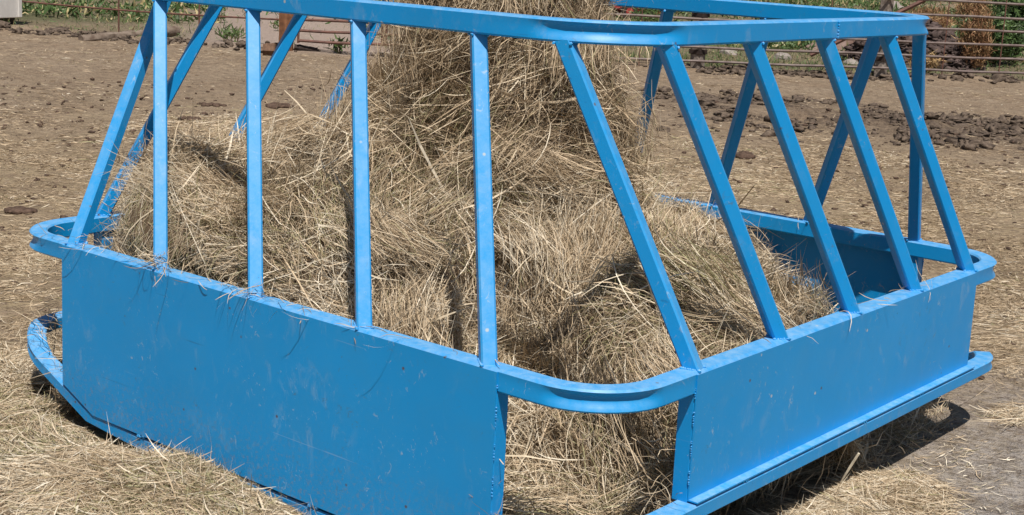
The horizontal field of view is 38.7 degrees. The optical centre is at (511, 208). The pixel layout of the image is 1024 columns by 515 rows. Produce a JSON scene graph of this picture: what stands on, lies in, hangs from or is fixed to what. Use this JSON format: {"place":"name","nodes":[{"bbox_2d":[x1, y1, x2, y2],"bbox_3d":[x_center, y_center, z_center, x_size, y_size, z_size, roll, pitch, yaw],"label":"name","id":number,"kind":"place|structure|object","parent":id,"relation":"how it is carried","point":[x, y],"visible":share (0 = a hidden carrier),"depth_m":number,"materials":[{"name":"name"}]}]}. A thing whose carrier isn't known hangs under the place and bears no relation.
{"place":"outdoors","nodes":[
{"label":"outdoors","id":0,"kind":"place"},
{"bbox_2d":[262,43,276,55],"bbox_3d":[-3.400,-2.219,20.469,0.174,0.198,0.230,3,11,0],"label":"wood block","id":1,"kind":"object","parent":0,"point":[268,49],"depth_m":20.39,"materials":[{"name":"brown wood"}]},
{"bbox_2d":[0,0,1023,514],"bbox_3d":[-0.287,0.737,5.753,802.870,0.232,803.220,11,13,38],"label":"ground","id":2,"kind":"structure","parent":0,"point":[214,74],"depth_m":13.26,"materials":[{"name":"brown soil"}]},
{"bbox_2d":[0,0,21,23],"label":"steel bin","id":3,"kind":"object","parent":2,"relation":"on","point":[10,10],"visible":0.78,"depth_m":23.29,"materials":[{"name":"white metal"}]},
{"bbox_2d":[4,206,37,214],"bbox_3d":[-3.006,0.017,8.897,0.202,0.052,0.150,7,11,22],"label":"dung pat","id":4,"kind":"object","parent":2,"relation":"on","point":[16,210],"visible":1,"depth_m":8.85,"materials":[{"name":"brown soil"}]},
{"bbox_2d":[78,26,179,40],"bbox_3d":[-5.807,-2.629,22.208,0.163,0.258,1.834,11,13,35],"label":"old log","id":5,"kind":"object","parent":2,"relation":"on","point":[172,31],"visible":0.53,"depth_m":21.94,"materials":[{"name":"brown wood"}]},
{"bbox_2d":[22,0,278,31],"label":"rail fence","id":6,"kind":"object","parent":2,"relation":"on","point":[119,10],"visible":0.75,"depth_m":22.47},
{"bbox_2d":[177,116,200,120],"bbox_3d":[-2.956,-0.822,13.371,0.207,0.041,0.176,6,11,17],"label":"dung pat","id":7,"kind":"object","parent":2,"relation":"on","point":[190,117],"visible":0.87,"depth_m":13.34,"materials":[{"name":"brown soil"}]},
{"bbox_2d":[197,102,226,106],"bbox_3d":[-3.001,-1.032,14.555,0.325,0.041,0.186,4,11,6],"label":"dung pat","id":8,"kind":"object","parent":2,"relation":"on","point":[213,104],"visible":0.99,"depth_m":14.52,"materials":[{"name":"brown soil"}]},
{"bbox_2d":[217,10,227,22],"bbox_3d":[-5.353,-3.486,26.566,0.349,0.291,0.452,6,11,16],"label":"green weed","id":9,"kind":"object","parent":2,"relation":"on","point":[218,18],"visible":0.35,"depth_m":26.57,"materials":[{"name":"green plant"}]},
{"bbox_2d":[214,19,244,40],"bbox_3d":[-4.333,-2.706,22.317,0.487,0.370,0.357,6,11,16],"label":"green weed","id":10,"kind":"object","parent":2,"relation":"on","point":[222,30],"visible":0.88,"depth_m":22.30,"materials":[{"name":"green plant"}]},
{"bbox_2d":[222,24,245,41],"bbox_3d":[-4.218,-2.643,22.140,0.365,0.324,0.385,1,11,-8],"label":"green weed","id":11,"kind":"object","parent":2,"relation":"on","point":[236,34],"visible":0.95,"depth_m":22.12,"materials":[{"name":"green plant"}]},
{"bbox_2d":[270,16,278,28],"bbox_3d":[-3.995,-3.179,25.006,0.299,0.348,0.439,-3,12,-30],"label":"green weed","id":12,"kind":"object","parent":2,"relation":"on","point":[276,22],"visible":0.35,"depth_m":24.97,"materials":[{"name":"green plant"}]},
{"bbox_2d":[265,102,293,108],"bbox_3d":[-2.379,-1.031,14.725,0.280,0.075,0.309,11,13,38],"label":"dung pat","id":13,"kind":"object","parent":2,"relation":"on","point":[272,105],"visible":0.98,"depth_m":14.68,"materials":[{"name":"brown soil"}]},
{"bbox_2d":[279,13,293,50],"bbox_3d":[-3.246,-2.938,21.008,0.180,1.650,0.183,11,13,38],"label":"gate post","id":14,"kind":"object","parent":2,"relation":"on","point":[284,20],"visible":0.22,"depth_m":20.99,"materials":[{"name":"brown wood"}]},
{"bbox_2d":[297,19,396,45],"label":"pipe gate","id":15,"kind":"structure","parent":14,"relation":"attached to","point":[326,32],"depth_m":21.08,"materials":[{"name":"brown metal"}]},
{"bbox_2d":[294,44,317,51],"bbox_3d":[-2.998,-2.314,21.196,0.345,0.139,0.109,1,11,-11],"label":"black pipe","id":16,"kind":"object","parent":2,"relation":"on","point":[298,47],"visible":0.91,"depth_m":21.16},
{"bbox_2d":[327,34,349,53],"bbox_3d":[-2.563,-2.413,21.413,0.392,0.348,0.330,3,11,3],"label":"green weed","id":17,"kind":"object","parent":2,"relation":"on","point":[336,47],"visible":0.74,"depth_m":21.36,"materials":[{"name":"green plant"}]},
{"bbox_2d":[0,20,1020,83],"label":"earth clods","id":18,"kind":"object","parent":2,"relation":"on","point":[739,69],"visible":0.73,"depth_m":21.71,"materials":[{"name":"brown soil"}]},
{"bbox_2d":[27,0,996,514],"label":"hay feeder","id":19,"kind":"object","parent":2,"relation":"on","point":[293,404],"visible":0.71,"depth_m":4.53,"materials":[{"name":"blue metal"}]},
{"bbox_2d":[0,0,992,514],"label":"hay pile","id":20,"kind":"object","parent":19,"relation":"in","point":[574,298],"visible":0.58,"depth_m":4.86,"materials":[{"name":"beige plant"}]},
{"bbox_2d":[0,330,1023,514],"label":"spilled hay","id":21,"kind":"object","parent":2,"relation":"on","point":[66,474],"visible":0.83,"depth_m":4.69,"materials":[{"name":"plant"}]},
{"bbox_2d":[840,453,859,481],"bbox_3d":[1.125,0.864,4.858,0.058,0.113,0.010,8,12,27],"label":"straw stalk","id":22,"kind":"object","parent":21,"relation":"on","point":[849,467],"visible":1,"depth_m":4.85,"materials":[{"name":"beige plant"}]},
{"bbox_2d":[0,76,1023,510],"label":"dung crumbs","id":23,"kind":"object","parent":2,"relation":"on","point":[38,124],"visible":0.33,"depth_m":12.70,"materials":[{"name":"brown soil"}]},
{"bbox_2d":[3,0,1023,78],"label":"green weeds","id":24,"kind":"object","parent":2,"relation":"on","point":[175,7],"visible":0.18,"depth_m":26.71,"materials":[{"name":"green plant"}]},
{"bbox_2d":[609,5,660,18],"bbox_3d":[2.708,-4.766,34.724,1.756,0.520,0.870,1,11,-12],"label":"red cart","id":25,"kind":"object","parent":2,"relation":"on","point":[627,10],"visible":0.27,"depth_m":34.34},
{"bbox_2d":[630,8,679,21],"bbox_3d":[2.949,-3.994,30.196,1.031,0.727,1.035,11,13,38],"label":"green weed","id":26,"kind":"object","parent":2,"relation":"on","point":[654,12],"visible":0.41,"depth_m":30.10,"materials":[{"name":"green plant"}]},
{"bbox_2d":[719,50,736,54],"bbox_3d":[3.684,-2.627,24.811,0.378,0.222,0.260,11,13,38],"label":"rubble stone","id":27,"kind":"object","parent":2,"relation":"on","point":[727,52],"visible":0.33,"depth_m":24.69,"materials":[{"name":"white stone"}]},
{"bbox_2d":[735,151,755,158],"bbox_3d":[2.044,-0.458,12.800,0.193,0.091,0.206,0,11,-14],"label":"dung pat","id":28,"kind":"object","parent":2,"relation":"on","point":[744,155],"visible":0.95,"depth_m":12.74,"materials":[{"name":"brown soil"}]},
{"bbox_2d":[774,52,791,59],"bbox_3d":[4.568,-2.528,24.621,0.343,0.202,0.271,11,13,38],"label":"rubble stone","id":29,"kind":"object","parent":2,"relation":"on","point":[776,55],"visible":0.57,"depth_m":24.51,"materials":[{"name":"white stone"}]},
{"bbox_2d":[610,0,1023,76],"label":"pipe fence","id":30,"kind":"object","parent":2,"relation":"on","point":[696,60],"visible":0.44,"depth_m":21.79,"materials":[{"name":"brown metal"}]},
{"bbox_2d":[624,86,1023,151],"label":"manure clods","id":31,"kind":"object","parent":2,"relation":"on","point":[994,126],"visible":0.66,"depth_m":15.50,"materials":[{"name":"brown soil"}]},
{"bbox_2d":[799,40,853,50],"bbox_3d":[5.989,-3.084,26.700,1.506,0.420,0.210,2,11,-5],"label":"scrap sheet","id":32,"kind":"object","parent":2,"relation":"on","point":[842,44],"visible":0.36,"depth_m":26.66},
{"bbox_2d":[844,58,857,64],"bbox_3d":[5.645,-2.411,24.259,0.262,0.164,0.227,8,12,24],"label":"rubble stone","id":33,"kind":"object","parent":2,"relation":"on","point":[853,61],"visible":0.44,"depth_m":24.17,"materials":[{"name":"white stone"}]},
{"bbox_2d":[809,1,925,56],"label":"leaning pole","id":34,"kind":"object","parent":2,"relation":"on","point":[905,9],"visible":0.35,"depth_m":23.34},
{"bbox_2d":[839,18,986,72],"bbox_3d":[6.787,-2.772,24.633,2.531,0.952,2.154,11,13,38],"label":"soil heap","id":35,"kind":"object","parent":2,"relation":"on","point":[931,36],"visible":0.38,"depth_m":23.98,"materials":[{"name":"brown soil"}]},
{"bbox_2d":[906,48,951,72],"bbox_3d":[6.240,-2.312,22.164,0.674,0.592,0.585,-1,11,-20],"label":"dry weed clump","id":36,"kind":"object","parent":2,"relation":"on","point":[931,62],"visible":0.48,"depth_m":22.10,"materials":[{"name":"beige plant"}]},
{"bbox_2d":[907,1,957,27],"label":"dry weed clump","id":37,"kind":"object","parent":2,"relation":"on","point":[943,20],"visible":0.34,"depth_m":36.61,"materials":[{"name":"beige plant"}]},
{"bbox_2d":[949,0,991,27],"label":"dry weed clump","id":38,"kind":"object","parent":2,"relation":"on","point":[966,8],"visible":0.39,"depth_m":34.13,"materials":[{"name":"brown plant"}]},
{"bbox_2d":[951,0,998,68],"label":"dry weed clump","id":39,"kind":"object","parent":2,"relation":"on","point":[974,37],"visible":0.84,"depth_m":23.71,"materials":[{"name":"brown plant"}]},
{"bbox_2d":[957,8,1023,63],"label":"green bush","id":40,"kind":"object","parent":2,"relation":"on","point":[1011,38],"visible":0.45,"depth_m":25.18,"materials":[{"name":"green plant"}]},
{"bbox_2d":[987,0,1023,39],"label":"green bush","id":41,"kind":"object","parent":2,"relation":"on","point":[1012,10],"visible":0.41,"depth_m":32.65,"materials":[{"name":"green plant"}]}
]}

